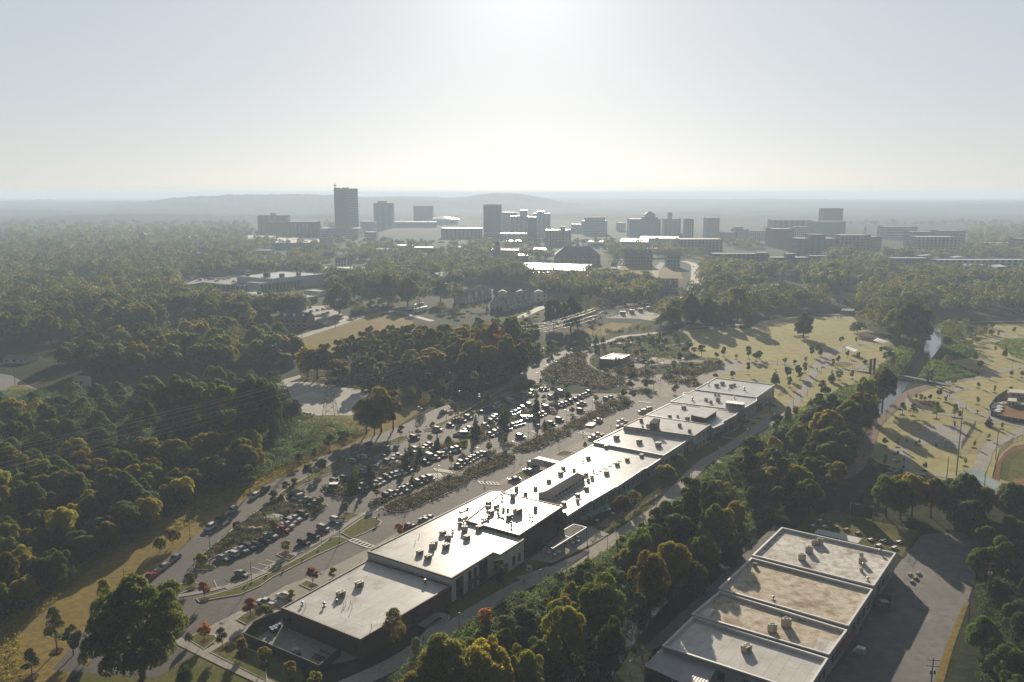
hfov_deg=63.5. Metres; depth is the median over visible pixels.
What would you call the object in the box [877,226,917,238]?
ridge offices
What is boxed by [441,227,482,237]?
brick courts
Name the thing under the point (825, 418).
broadleaf tree
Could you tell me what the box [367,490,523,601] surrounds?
white hall
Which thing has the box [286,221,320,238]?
mural building
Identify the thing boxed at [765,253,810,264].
long apartments
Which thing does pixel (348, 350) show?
tall tree
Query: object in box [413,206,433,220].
box tower
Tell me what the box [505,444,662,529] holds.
weathered shed
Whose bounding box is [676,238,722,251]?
brick lofts
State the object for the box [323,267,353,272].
barrel shed
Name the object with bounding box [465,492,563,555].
dark brick hall
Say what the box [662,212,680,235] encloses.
stepped tower
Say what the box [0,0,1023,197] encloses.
sky
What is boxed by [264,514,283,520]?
pebble bed
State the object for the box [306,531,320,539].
sport utility car
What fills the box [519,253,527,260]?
flat block
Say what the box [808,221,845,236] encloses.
podium block
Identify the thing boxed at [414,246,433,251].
flat block
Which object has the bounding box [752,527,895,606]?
patched warehouse
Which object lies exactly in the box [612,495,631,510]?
broadleaf tree
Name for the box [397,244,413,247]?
flat block
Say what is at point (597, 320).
pylon
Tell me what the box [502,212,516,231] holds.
ribbed annexe
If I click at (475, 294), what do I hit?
townhouse row
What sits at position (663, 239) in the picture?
long garage
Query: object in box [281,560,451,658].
brick hall
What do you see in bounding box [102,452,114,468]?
broadleaf tree
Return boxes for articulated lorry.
[526,457,559,467]
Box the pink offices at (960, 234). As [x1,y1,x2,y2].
[930,230,965,245]
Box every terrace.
[395,221,436,226]
[530,528,605,562]
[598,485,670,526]
[928,258,1023,270]
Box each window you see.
[287,615,290,624]
[296,619,300,629]
[353,643,357,653]
[410,611,417,623]
[456,575,463,589]
[456,585,463,598]
[468,570,471,581]
[479,558,487,573]
[479,569,487,583]
[512,555,515,565]
[533,535,539,548]
[544,519,549,530]
[554,512,559,524]
[554,522,559,533]
[718,671,724,681]
[729,423,733,430]
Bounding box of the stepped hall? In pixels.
[670,390,756,422]
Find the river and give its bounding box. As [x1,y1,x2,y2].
[560,314,940,681]
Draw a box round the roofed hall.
[646,403,738,441]
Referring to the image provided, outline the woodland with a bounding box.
[0,218,1023,529]
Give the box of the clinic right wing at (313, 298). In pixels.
[285,292,317,302]
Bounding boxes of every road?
[297,308,414,337]
[396,311,434,320]
[517,305,543,317]
[541,302,636,309]
[559,323,614,331]
[579,323,745,346]
[611,257,623,271]
[680,261,699,297]
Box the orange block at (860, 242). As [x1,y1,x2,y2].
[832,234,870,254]
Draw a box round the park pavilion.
[599,353,629,365]
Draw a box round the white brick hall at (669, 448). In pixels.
[593,428,689,464]
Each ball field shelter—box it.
[963,470,984,477]
[977,477,1000,489]
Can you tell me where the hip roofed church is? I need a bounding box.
[554,237,600,263]
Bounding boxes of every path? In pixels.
[175,638,273,681]
[177,570,267,596]
[202,622,252,652]
[226,400,611,588]
[418,612,449,639]
[426,372,456,392]
[517,566,552,579]
[557,544,577,552]
[585,352,627,377]
[587,526,607,536]
[651,262,664,276]
[665,319,792,346]
[695,361,817,367]
[817,361,865,372]
[817,385,934,483]
[818,314,1023,322]
[906,398,1005,423]
[911,472,952,478]
[941,365,1023,383]
[945,385,1023,426]
[971,426,1023,475]
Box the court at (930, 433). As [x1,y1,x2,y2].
[908,422,969,449]
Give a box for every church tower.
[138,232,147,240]
[496,240,499,258]
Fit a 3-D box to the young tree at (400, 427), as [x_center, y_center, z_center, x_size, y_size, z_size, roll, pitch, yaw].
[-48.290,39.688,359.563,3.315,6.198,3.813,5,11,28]
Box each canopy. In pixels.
[629,525,779,673]
[644,648,716,681]
[815,529,861,544]
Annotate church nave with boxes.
[491,248,518,257]
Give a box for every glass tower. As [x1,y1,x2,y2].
[510,210,527,234]
[528,216,536,238]
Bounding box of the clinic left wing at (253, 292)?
[243,291,267,295]
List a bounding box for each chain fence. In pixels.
[835,506,920,556]
[849,500,894,513]
[961,421,975,448]
[992,435,1023,478]
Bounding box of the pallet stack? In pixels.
[853,645,865,654]
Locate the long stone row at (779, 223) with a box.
[767,220,811,227]
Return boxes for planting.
[259,485,666,632]
[321,350,724,509]
[590,340,722,376]
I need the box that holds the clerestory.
[538,472,585,499]
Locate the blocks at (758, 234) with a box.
[749,230,765,238]
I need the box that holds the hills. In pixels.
[0,193,1023,225]
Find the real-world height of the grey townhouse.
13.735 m
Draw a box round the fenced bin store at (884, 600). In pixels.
[875,593,892,612]
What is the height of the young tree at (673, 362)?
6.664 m
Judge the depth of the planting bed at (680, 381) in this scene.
468.00 m
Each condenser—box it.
[429,542,434,549]
[445,534,450,540]
[461,525,467,531]
[510,493,515,498]
[767,622,776,633]
[781,616,791,628]
[798,553,805,560]
[805,545,812,553]
[811,539,817,545]
[816,537,823,544]
[858,557,865,564]
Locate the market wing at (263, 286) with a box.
[247,278,301,291]
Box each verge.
[0,383,430,681]
[935,602,968,681]
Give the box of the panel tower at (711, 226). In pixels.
[703,217,719,237]
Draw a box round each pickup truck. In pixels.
[145,570,158,581]
[213,514,227,522]
[232,545,249,553]
[253,536,270,543]
[255,597,276,606]
[262,531,278,538]
[276,525,290,532]
[279,521,294,527]
[287,514,302,520]
[302,497,317,503]
[307,499,322,506]
[364,480,376,486]
[391,452,403,457]
[397,485,410,492]
[402,466,413,471]
[402,522,416,530]
[452,418,461,422]
[499,426,508,431]
[587,435,600,439]
[591,432,604,436]
[592,418,602,422]
[616,418,628,422]
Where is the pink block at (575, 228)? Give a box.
[571,224,580,232]
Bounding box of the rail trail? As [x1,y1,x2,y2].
[338,343,867,681]
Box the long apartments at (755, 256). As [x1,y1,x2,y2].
[708,252,768,262]
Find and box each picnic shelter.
[845,347,858,354]
[874,338,888,346]
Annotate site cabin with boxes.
[1007,398,1016,406]
[1009,389,1023,397]
[1017,402,1023,407]
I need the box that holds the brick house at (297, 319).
[278,312,314,327]
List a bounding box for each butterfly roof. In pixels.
[909,254,928,256]
[939,255,962,257]
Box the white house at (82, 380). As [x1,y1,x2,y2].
[72,375,91,386]
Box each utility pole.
[926,658,939,681]
[967,597,975,624]
[985,563,992,599]
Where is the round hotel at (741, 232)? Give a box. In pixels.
[731,226,748,238]
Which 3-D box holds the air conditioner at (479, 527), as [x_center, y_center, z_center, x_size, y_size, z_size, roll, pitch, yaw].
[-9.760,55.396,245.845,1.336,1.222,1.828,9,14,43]
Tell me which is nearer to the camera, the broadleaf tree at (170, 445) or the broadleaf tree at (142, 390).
the broadleaf tree at (170, 445)
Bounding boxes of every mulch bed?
[793,335,808,337]
[853,331,887,338]
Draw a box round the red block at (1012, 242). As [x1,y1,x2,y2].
[1008,238,1023,248]
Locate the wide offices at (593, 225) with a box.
[581,217,606,233]
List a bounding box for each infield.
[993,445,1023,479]
[1013,478,1023,485]
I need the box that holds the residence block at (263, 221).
[257,213,289,234]
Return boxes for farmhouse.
[335,257,346,266]
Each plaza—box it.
[610,357,712,374]
[625,360,744,396]
[878,442,913,473]
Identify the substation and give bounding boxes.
[606,295,668,319]
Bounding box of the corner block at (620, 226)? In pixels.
[616,222,625,230]
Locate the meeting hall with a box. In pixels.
[615,243,631,248]
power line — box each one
[0,379,315,457]
[2,371,322,448]
[2,371,332,451]
[2,386,333,472]
[3,379,333,462]
[3,386,318,467]
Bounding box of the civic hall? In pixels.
[620,238,647,247]
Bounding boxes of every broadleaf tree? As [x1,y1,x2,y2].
[0,397,27,414]
[0,420,28,439]
[0,441,28,471]
[0,469,13,486]
[0,485,10,502]
[0,515,19,532]
[0,522,22,542]
[0,536,19,554]
[0,551,19,585]
[0,582,10,615]
[6,482,46,509]
[8,574,39,604]
[11,413,35,439]
[11,472,29,483]
[11,544,36,557]
[14,308,30,319]
[14,551,35,576]
[17,526,53,547]
[21,448,43,465]
[22,509,48,529]
[25,432,55,452]
[25,458,48,476]
[25,557,49,584]
[27,474,48,492]
[28,458,52,477]
[34,551,68,587]
[35,315,53,324]
[43,507,78,537]
[44,469,68,492]
[45,489,77,510]
[48,454,61,464]
[53,346,73,367]
[54,472,92,498]
[55,418,82,441]
[58,437,89,458]
[62,342,78,364]
[62,503,82,522]
[62,530,87,549]
[64,445,92,461]
[68,446,96,467]
[72,535,97,559]
[73,489,100,510]
[74,464,90,476]
[77,493,105,518]
[85,464,104,480]
[86,383,104,403]
[86,410,107,425]
[88,458,107,474]
[88,480,101,490]
[92,438,118,457]
[92,515,114,535]
[94,467,119,486]
[94,521,121,549]
[95,486,123,513]
[101,469,136,498]
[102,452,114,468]
[105,325,124,336]
[108,500,138,524]
[109,450,138,468]
[110,340,129,346]
[110,347,123,370]
[111,504,143,537]
[113,330,132,341]
[115,343,126,367]
[115,453,140,469]
[117,441,131,451]
[123,481,144,503]
[124,462,149,481]
[129,332,150,342]
[129,340,142,345]
[130,436,162,461]
[133,383,154,403]
[134,490,165,511]
[136,496,162,528]
[137,472,158,490]
[138,478,152,490]
[140,375,160,385]
[140,457,161,469]
[142,339,150,346]
[145,329,163,339]
[145,351,162,371]
[149,336,168,345]
[155,484,167,495]
[160,439,187,461]
[161,343,183,369]
[162,351,186,372]
[162,476,180,486]
[163,467,183,480]
[164,331,181,342]
[168,476,194,504]
[172,447,196,471]
[178,321,193,332]
[181,468,202,487]
[185,342,203,364]
[185,343,201,367]
[189,431,223,458]
[192,345,218,365]
[193,323,210,337]
[197,427,217,433]
[198,455,220,480]
[200,377,216,393]
[203,338,214,344]
[203,365,227,380]
[208,334,223,339]
[209,378,228,392]
[210,458,237,485]
[211,334,234,346]
[212,347,233,370]
[218,447,239,469]
[219,316,238,329]
[228,345,240,367]
[228,437,251,465]
[230,444,259,473]
[234,343,247,363]
[236,429,262,448]
[247,338,262,365]
[256,324,270,331]
[256,448,264,470]
[263,335,270,341]
[272,321,288,335]
[272,334,291,361]
[281,399,301,423]
[287,333,296,354]
[287,336,305,355]
[295,347,316,377]
[351,398,375,433]
[364,407,384,434]
[368,386,393,432]
[386,348,400,361]
[398,665,433,681]
[414,632,479,681]
[459,339,483,376]
[461,637,514,681]
[480,345,501,380]
[481,634,503,681]
[497,333,518,378]
[500,317,521,341]
[503,644,516,656]
[509,342,528,377]
[510,605,542,644]
[514,625,540,650]
[515,649,544,681]
[522,636,551,668]
[538,623,567,649]
[540,605,586,676]
[545,600,564,614]
[546,593,577,609]
[560,581,581,606]
[576,571,626,644]
[595,615,626,681]
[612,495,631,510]
[612,548,637,580]
[627,526,657,559]
[627,549,670,617]
[655,465,677,479]
[655,513,700,551]
[655,541,692,597]
[665,306,681,328]
[671,300,681,308]
[682,561,709,599]
[684,533,721,571]
[700,503,736,552]
[709,480,731,496]
[719,490,734,508]
[720,538,742,567]
[726,500,747,525]
[728,487,737,498]
[741,436,767,453]
[743,466,784,493]
[743,485,769,512]
[756,448,771,465]
[771,427,790,441]
[784,457,795,474]
[785,424,808,450]
[785,463,813,499]
[793,478,825,516]
[799,411,816,432]
[799,457,827,479]
[808,409,847,437]
[809,426,838,453]
[811,455,833,480]
[816,441,840,462]
[835,399,863,432]
[839,429,858,442]
[855,377,877,399]
[871,474,901,516]
[872,366,897,408]
[891,474,903,480]
[891,479,916,519]
[902,472,930,516]
[914,323,934,345]
[920,477,946,516]
[938,484,960,519]
[939,478,960,499]
[948,500,984,531]
[951,473,982,500]
[962,493,992,525]
[966,546,1002,582]
[980,486,998,506]
[985,643,1023,681]
[986,579,1013,603]
[996,484,1017,505]
[999,482,1023,515]
[999,670,1023,681]
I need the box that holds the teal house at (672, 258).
[665,251,680,266]
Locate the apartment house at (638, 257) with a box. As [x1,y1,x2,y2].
[623,250,652,265]
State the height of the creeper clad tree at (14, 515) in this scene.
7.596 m
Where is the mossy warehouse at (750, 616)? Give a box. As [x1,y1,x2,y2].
[691,591,846,675]
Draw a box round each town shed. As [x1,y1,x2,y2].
[255,249,274,253]
[673,233,682,236]
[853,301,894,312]
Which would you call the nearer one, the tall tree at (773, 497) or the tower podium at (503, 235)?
the tall tree at (773, 497)
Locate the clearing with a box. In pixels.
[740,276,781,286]
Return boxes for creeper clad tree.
[0,406,21,422]
[1,511,21,527]
[5,437,22,451]
[9,480,25,501]
[11,469,19,484]
[25,541,46,557]
[26,391,40,402]
[34,419,60,439]
[36,403,57,424]
[42,548,57,557]
[43,398,54,405]
[44,459,75,479]
[44,491,54,507]
[46,453,65,459]
[51,403,67,417]
[53,396,70,409]
[62,549,70,569]
[69,396,91,417]
[87,398,94,408]
[87,427,117,447]
[89,418,116,435]
[96,400,117,418]
[98,397,119,411]
[108,381,126,395]
[109,448,126,451]
[113,394,125,404]
[117,422,133,436]
[128,432,143,443]
[132,398,155,426]
[145,464,165,490]
[150,434,160,441]
[153,424,169,438]
[160,486,180,511]
[161,455,177,471]
[165,465,182,476]
[171,424,191,440]
[180,371,196,379]
[189,377,200,381]
[223,370,235,382]
[261,384,282,426]
[265,371,280,382]
[268,414,280,439]
[965,615,1003,653]
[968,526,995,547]
[989,642,1023,669]
[991,535,1014,567]
[998,515,1023,541]
[1001,599,1023,626]
[1005,560,1023,582]
[1009,611,1023,642]
[1017,577,1023,592]
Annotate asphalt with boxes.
[52,347,677,677]
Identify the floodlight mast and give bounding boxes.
[955,407,965,475]
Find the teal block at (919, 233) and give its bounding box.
[903,231,934,245]
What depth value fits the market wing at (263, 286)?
910.57 m
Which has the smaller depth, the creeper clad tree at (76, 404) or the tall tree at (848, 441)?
the tall tree at (848, 441)
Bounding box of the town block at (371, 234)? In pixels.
[364,231,377,239]
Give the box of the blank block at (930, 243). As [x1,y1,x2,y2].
[905,236,957,252]
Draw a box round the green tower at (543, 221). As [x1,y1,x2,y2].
[533,211,549,232]
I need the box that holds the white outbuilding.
[304,289,326,295]
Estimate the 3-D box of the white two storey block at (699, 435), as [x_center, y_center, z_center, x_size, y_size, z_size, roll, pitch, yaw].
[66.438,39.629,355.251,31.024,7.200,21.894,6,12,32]
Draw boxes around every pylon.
[320,370,339,424]
[592,308,600,335]
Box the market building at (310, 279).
[237,271,325,286]
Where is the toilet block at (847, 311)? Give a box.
[841,308,853,314]
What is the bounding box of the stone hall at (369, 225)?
[360,221,376,231]
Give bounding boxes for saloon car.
[155,562,170,570]
[168,553,181,561]
[215,554,230,561]
[234,569,249,577]
[250,540,263,547]
[298,496,309,501]
[356,487,365,493]
[375,478,385,482]
[387,472,397,477]
[394,489,403,495]
[397,469,406,474]
[403,483,412,488]
[417,517,430,521]
[420,459,429,464]
[422,514,434,518]
[454,463,462,468]
[474,452,482,456]
[508,476,520,480]
[523,468,534,472]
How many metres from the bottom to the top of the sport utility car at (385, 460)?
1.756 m
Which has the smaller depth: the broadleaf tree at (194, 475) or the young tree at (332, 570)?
the young tree at (332, 570)
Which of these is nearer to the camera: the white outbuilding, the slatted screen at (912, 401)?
the slatted screen at (912, 401)
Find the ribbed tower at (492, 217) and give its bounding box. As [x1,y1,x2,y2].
[483,204,501,231]
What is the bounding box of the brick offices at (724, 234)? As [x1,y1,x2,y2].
[716,231,737,239]
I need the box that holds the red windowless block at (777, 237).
[765,228,794,247]
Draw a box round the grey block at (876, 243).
[870,236,881,250]
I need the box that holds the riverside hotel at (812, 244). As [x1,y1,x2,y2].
[789,234,837,255]
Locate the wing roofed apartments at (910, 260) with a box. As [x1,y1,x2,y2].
[885,257,927,266]
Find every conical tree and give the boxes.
[347,467,358,490]
[364,458,375,480]
[401,448,410,465]
[407,442,413,458]
[409,473,415,485]
[416,443,423,458]
[434,434,440,446]
[471,415,480,433]
[497,409,506,425]
[503,403,509,424]
[532,392,539,413]
[553,388,558,400]
[564,389,571,397]
[592,334,598,343]
[648,333,655,342]
[770,369,779,383]
[807,398,813,406]
[827,370,835,381]
[858,492,863,502]
[972,349,978,358]
[984,416,993,425]
[1002,340,1007,355]
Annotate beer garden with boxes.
[796,510,920,557]
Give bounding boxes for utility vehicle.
[290,647,301,655]
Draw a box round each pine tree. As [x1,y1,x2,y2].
[20,648,40,676]
[43,606,64,650]
[96,578,111,612]
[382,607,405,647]
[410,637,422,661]
[452,406,458,416]
[458,401,464,414]
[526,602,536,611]
[781,406,792,423]
[898,402,906,414]
[908,403,918,415]
[933,401,940,418]
[952,404,958,417]
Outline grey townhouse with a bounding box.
[658,278,678,291]
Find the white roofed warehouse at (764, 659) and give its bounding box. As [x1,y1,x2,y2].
[662,616,827,681]
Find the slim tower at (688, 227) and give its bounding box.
[683,218,693,237]
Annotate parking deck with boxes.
[186,277,246,290]
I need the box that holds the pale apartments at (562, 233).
[545,226,570,244]
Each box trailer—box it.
[406,302,423,309]
[414,306,427,312]
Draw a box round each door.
[304,624,313,638]
[320,631,327,644]
[333,636,343,650]
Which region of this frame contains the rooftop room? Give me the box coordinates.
[725,401,744,408]
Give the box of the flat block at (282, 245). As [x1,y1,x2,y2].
[275,237,319,248]
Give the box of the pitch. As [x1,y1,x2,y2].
[1000,449,1023,481]
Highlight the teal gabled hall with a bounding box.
[427,269,478,283]
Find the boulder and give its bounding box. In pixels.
[245,526,254,531]
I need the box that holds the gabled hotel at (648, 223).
[627,211,660,236]
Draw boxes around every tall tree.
[61,624,81,654]
[303,348,332,378]
[318,343,336,376]
[331,339,344,359]
[339,338,353,365]
[348,334,357,367]
[355,356,375,384]
[356,331,367,346]
[356,340,367,355]
[365,325,373,338]
[367,331,375,348]
[370,361,388,385]
[371,339,382,351]
[373,330,382,339]
[373,350,384,371]
[377,328,389,344]
[379,343,390,365]
[382,333,395,349]
[386,325,394,338]
[387,390,402,429]
[389,330,399,345]
[391,355,401,367]
[395,332,417,353]
[395,348,405,360]
[398,324,413,345]
[401,349,419,381]
[407,323,416,336]
[410,358,426,387]
[415,327,439,347]
[416,325,428,336]
[416,342,427,356]
[420,347,446,380]
[432,281,447,301]
[433,344,445,373]
[435,324,450,341]
[441,341,450,354]
[445,333,455,343]
[445,336,466,370]
[454,326,470,348]
[457,352,476,380]
[472,317,484,325]
[475,324,485,333]
[492,614,516,645]
[493,318,500,326]
[493,559,506,587]
[510,643,521,681]
[516,331,534,366]
[519,321,528,330]
[522,317,532,328]
[527,324,540,345]
[566,567,576,584]
[571,561,593,586]
[608,567,625,589]
[626,592,650,642]
[645,523,666,551]
[648,507,665,534]
[659,500,683,524]
[672,476,701,522]
[698,480,722,514]
[734,446,762,478]
[761,447,788,483]
[764,485,784,517]
[796,450,809,464]
[803,442,819,457]
[811,399,832,412]
[812,385,837,407]
[825,461,848,495]
[831,400,840,413]
[835,431,854,447]
[836,425,851,443]
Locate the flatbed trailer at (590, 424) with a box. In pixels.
[586,422,595,427]
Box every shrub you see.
[77,652,89,667]
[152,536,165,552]
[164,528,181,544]
[176,665,192,681]
[184,632,192,641]
[444,436,451,444]
[447,309,455,315]
[460,439,467,446]
[468,638,478,645]
[474,630,485,637]
[484,624,496,634]
[485,616,497,626]
[535,604,544,610]
[540,598,549,606]
[554,571,564,582]
[581,558,594,570]
[595,564,606,570]
[601,561,613,566]
[657,464,670,477]
[673,454,686,462]
[731,482,739,487]
[738,537,752,549]
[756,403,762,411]
[765,401,775,409]
[766,436,783,448]
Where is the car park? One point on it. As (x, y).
(333, 316)
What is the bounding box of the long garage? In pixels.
[640,236,678,243]
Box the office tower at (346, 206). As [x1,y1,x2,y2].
[334,185,358,227]
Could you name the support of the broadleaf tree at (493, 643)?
on the ground at (48, 371)
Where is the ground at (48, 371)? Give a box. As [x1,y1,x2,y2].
[0,215,1023,681]
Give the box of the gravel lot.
[276,375,368,414]
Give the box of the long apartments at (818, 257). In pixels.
[805,255,827,263]
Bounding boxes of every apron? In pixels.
[200,533,402,643]
[495,401,669,484]
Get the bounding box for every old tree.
[0,302,23,316]
[0,311,16,341]
[4,315,31,342]
[36,313,62,344]
[49,296,72,312]
[54,304,74,332]
[64,311,87,336]
[72,340,101,372]
[79,572,189,680]
[80,328,103,345]
[95,297,115,309]
[95,304,119,328]
[96,344,122,375]
[114,298,132,310]
[116,305,140,331]
[124,343,148,372]
[125,303,141,310]
[132,304,156,326]
[138,303,166,325]
[150,335,169,363]
[150,374,207,423]
[169,331,188,349]
[171,295,189,320]
[181,333,203,354]
[192,293,209,317]
[197,382,237,431]
[201,297,221,315]
[201,300,224,323]
[205,326,224,339]
[208,341,227,365]
[232,375,270,416]
[233,295,251,322]
[233,301,252,326]
[243,325,264,343]
[254,307,274,326]
[261,336,283,364]
[324,282,351,312]
[324,358,350,382]
[343,275,362,298]
[359,279,378,302]
[376,273,398,303]
[396,277,418,305]
[467,327,488,367]
[485,321,504,345]
[544,298,562,328]
[559,296,582,330]
[679,292,701,326]
[696,297,720,327]
[716,301,734,325]
[727,286,748,322]
[794,312,813,337]
[845,392,879,434]
[882,308,910,340]
[895,299,932,342]
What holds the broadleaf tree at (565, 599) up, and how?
on the ground at (48, 371)
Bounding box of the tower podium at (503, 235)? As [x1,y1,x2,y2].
[484,232,526,239]
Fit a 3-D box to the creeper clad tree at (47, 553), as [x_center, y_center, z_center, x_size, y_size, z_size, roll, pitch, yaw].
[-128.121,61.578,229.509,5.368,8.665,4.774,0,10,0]
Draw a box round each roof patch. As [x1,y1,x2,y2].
[697,607,714,616]
[814,638,834,652]
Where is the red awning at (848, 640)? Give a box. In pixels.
[840,629,859,652]
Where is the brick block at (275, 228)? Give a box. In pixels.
[268,222,286,237]
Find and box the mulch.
[25,349,1023,681]
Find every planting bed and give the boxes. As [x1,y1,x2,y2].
[194,496,327,570]
[276,552,296,560]
[321,442,467,497]
[369,498,390,506]
[382,475,470,511]
[460,410,532,440]
[462,453,516,476]
[511,429,571,451]
[540,353,622,389]
[559,400,633,430]
[611,367,653,376]
[630,389,657,393]
[664,363,724,373]
[667,379,697,383]
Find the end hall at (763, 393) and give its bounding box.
[695,377,774,409]
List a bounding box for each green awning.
[579,515,587,520]
[587,511,596,517]
[623,487,634,493]
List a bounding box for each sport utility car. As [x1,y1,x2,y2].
[203,521,216,530]
[224,549,239,557]
[226,505,237,513]
[241,541,256,550]
[249,491,259,498]
[259,485,270,492]
[275,591,292,599]
[284,517,297,523]
[287,489,299,496]
[291,492,304,500]
[296,509,309,516]
[296,537,310,545]
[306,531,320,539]
[316,522,330,531]
[329,477,340,482]
[329,515,342,522]
[339,474,348,480]
[344,458,356,463]
[358,454,367,458]
[358,482,369,489]
[373,464,381,469]
[381,473,391,479]
[381,491,392,498]
[382,458,392,463]
[386,489,396,495]
[409,434,418,439]
[414,478,422,485]
[419,475,429,482]
[425,441,433,446]
[425,474,435,480]
[433,426,442,430]
[435,451,444,457]
[442,448,451,453]
[448,446,457,452]
[453,445,461,451]
[456,459,465,465]
[463,414,472,418]
[487,418,494,423]
[491,429,499,434]
[515,433,525,438]
[519,415,527,420]
[546,420,555,425]
[554,416,564,421]
[576,408,585,412]
[637,409,647,412]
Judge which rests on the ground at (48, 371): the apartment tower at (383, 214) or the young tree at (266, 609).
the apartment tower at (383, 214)
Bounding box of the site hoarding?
[989,389,1023,423]
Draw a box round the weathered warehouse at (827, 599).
[718,557,872,647]
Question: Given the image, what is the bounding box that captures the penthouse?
[689,406,717,422]
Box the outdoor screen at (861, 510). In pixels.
[849,503,873,521]
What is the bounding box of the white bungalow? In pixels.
[2,355,37,362]
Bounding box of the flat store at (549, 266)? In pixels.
[529,263,591,271]
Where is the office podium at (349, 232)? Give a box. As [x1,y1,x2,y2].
[321,227,362,237]
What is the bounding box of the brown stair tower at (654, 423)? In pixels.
[649,418,659,429]
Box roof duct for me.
[459,507,468,513]
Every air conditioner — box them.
[263,272,269,276]
[335,589,345,597]
[355,579,363,587]
[416,548,423,554]
[424,553,431,559]
[439,529,446,535]
[442,542,449,548]
[463,534,470,539]
[476,524,482,530]
[488,509,494,514]
[506,513,512,518]
[512,506,522,514]
[613,434,619,438]
[655,441,661,446]
[741,642,751,652]
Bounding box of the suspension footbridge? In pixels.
[855,358,949,385]
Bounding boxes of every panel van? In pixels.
[377,444,389,451]
[424,451,435,459]
[506,397,514,403]
[541,404,550,410]
[557,389,564,394]
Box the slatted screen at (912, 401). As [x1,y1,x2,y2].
[907,394,918,407]
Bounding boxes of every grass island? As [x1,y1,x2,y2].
[177,582,198,593]
[190,633,215,648]
[196,536,348,601]
[210,641,266,680]
[236,608,265,624]
[278,435,407,495]
[299,580,319,589]
[339,512,359,521]
[341,516,381,538]
[424,382,546,431]
[458,383,531,417]
[516,471,532,478]
[557,450,573,455]
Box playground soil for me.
[915,400,944,412]
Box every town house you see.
[537,231,543,236]
[836,293,854,303]
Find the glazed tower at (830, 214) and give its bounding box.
[818,208,843,220]
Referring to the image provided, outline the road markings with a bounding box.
[189,385,650,587]
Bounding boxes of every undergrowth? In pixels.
[0,377,370,607]
[0,439,328,681]
[300,344,572,406]
[388,338,920,681]
[918,320,1023,381]
[972,532,1023,681]
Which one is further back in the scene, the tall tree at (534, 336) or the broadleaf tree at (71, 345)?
the tall tree at (534, 336)
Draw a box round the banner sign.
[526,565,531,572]
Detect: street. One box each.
[0,374,85,401]
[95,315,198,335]
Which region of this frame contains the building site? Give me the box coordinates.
[991,393,1023,418]
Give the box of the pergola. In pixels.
[541,524,586,558]
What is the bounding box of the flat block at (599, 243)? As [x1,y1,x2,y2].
[588,240,604,246]
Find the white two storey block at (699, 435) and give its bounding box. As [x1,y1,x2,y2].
[623,415,709,451]
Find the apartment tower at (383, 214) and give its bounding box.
[373,201,394,227]
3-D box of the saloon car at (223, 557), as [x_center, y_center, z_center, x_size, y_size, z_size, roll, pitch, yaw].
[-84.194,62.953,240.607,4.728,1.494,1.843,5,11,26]
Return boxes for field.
[282,315,412,357]
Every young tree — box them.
[184,572,195,587]
[195,552,207,560]
[197,581,210,599]
[197,621,211,640]
[215,627,227,648]
[232,521,241,533]
[236,637,246,651]
[240,464,256,486]
[241,597,257,616]
[257,646,271,664]
[260,604,273,615]
[269,519,278,531]
[270,490,277,496]
[280,540,290,552]
[282,481,289,491]
[283,660,295,680]
[286,589,295,601]
[295,453,303,461]
[302,464,312,480]
[305,567,318,581]
[307,670,321,681]
[310,447,317,456]
[316,495,323,504]
[317,458,326,469]
[323,433,335,451]
[328,567,336,576]
[337,430,348,443]
[342,502,349,513]
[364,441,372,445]
[372,485,380,497]
[394,523,403,533]
[397,425,403,435]
[408,387,415,400]
[438,378,445,388]
[448,455,453,463]
[478,608,490,626]
[486,441,492,449]
[502,433,507,441]
[548,585,559,597]
[594,348,600,358]
[612,357,621,365]
[615,534,626,548]
[625,361,635,370]
[626,380,633,388]
[637,522,646,530]
[639,359,649,368]
[642,379,648,386]
[643,369,651,375]
[671,360,676,369]
[671,384,678,391]
[677,352,682,359]
[680,369,687,376]
[681,346,689,351]
[685,341,692,350]
[689,370,698,375]
[691,381,699,388]
[698,345,705,356]
[713,471,721,480]
[727,460,736,473]
[746,346,751,358]
[752,351,761,357]
[772,419,780,428]
[784,366,791,377]
[787,376,791,384]
[792,406,798,414]
[795,365,801,372]
[802,362,807,372]
[809,346,814,356]
[818,380,826,386]
[835,370,842,377]
[882,351,893,360]
[883,454,887,464]
[977,360,983,366]
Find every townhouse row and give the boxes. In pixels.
[453,285,491,303]
[490,290,534,310]
[493,288,547,300]
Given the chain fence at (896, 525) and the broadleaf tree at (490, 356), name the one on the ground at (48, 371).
the broadleaf tree at (490, 356)
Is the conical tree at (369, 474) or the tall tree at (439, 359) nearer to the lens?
the conical tree at (369, 474)
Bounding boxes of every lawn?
[8,384,35,394]
[80,628,303,681]
[446,504,653,617]
[584,323,631,335]
[618,266,682,278]
[647,437,732,492]
[663,317,906,494]
[724,427,750,437]
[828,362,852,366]
[870,324,1023,482]
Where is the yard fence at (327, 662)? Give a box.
[244,609,340,672]
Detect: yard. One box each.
[609,300,669,320]
[825,532,981,681]
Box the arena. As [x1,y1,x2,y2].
[429,216,457,223]
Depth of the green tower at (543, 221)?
2249.28 m
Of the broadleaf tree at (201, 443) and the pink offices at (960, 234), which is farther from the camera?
the pink offices at (960, 234)
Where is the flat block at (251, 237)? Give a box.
[248,235,274,243]
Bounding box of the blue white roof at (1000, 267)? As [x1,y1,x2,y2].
[991,264,1006,271]
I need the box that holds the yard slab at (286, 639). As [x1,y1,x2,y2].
[257,620,357,663]

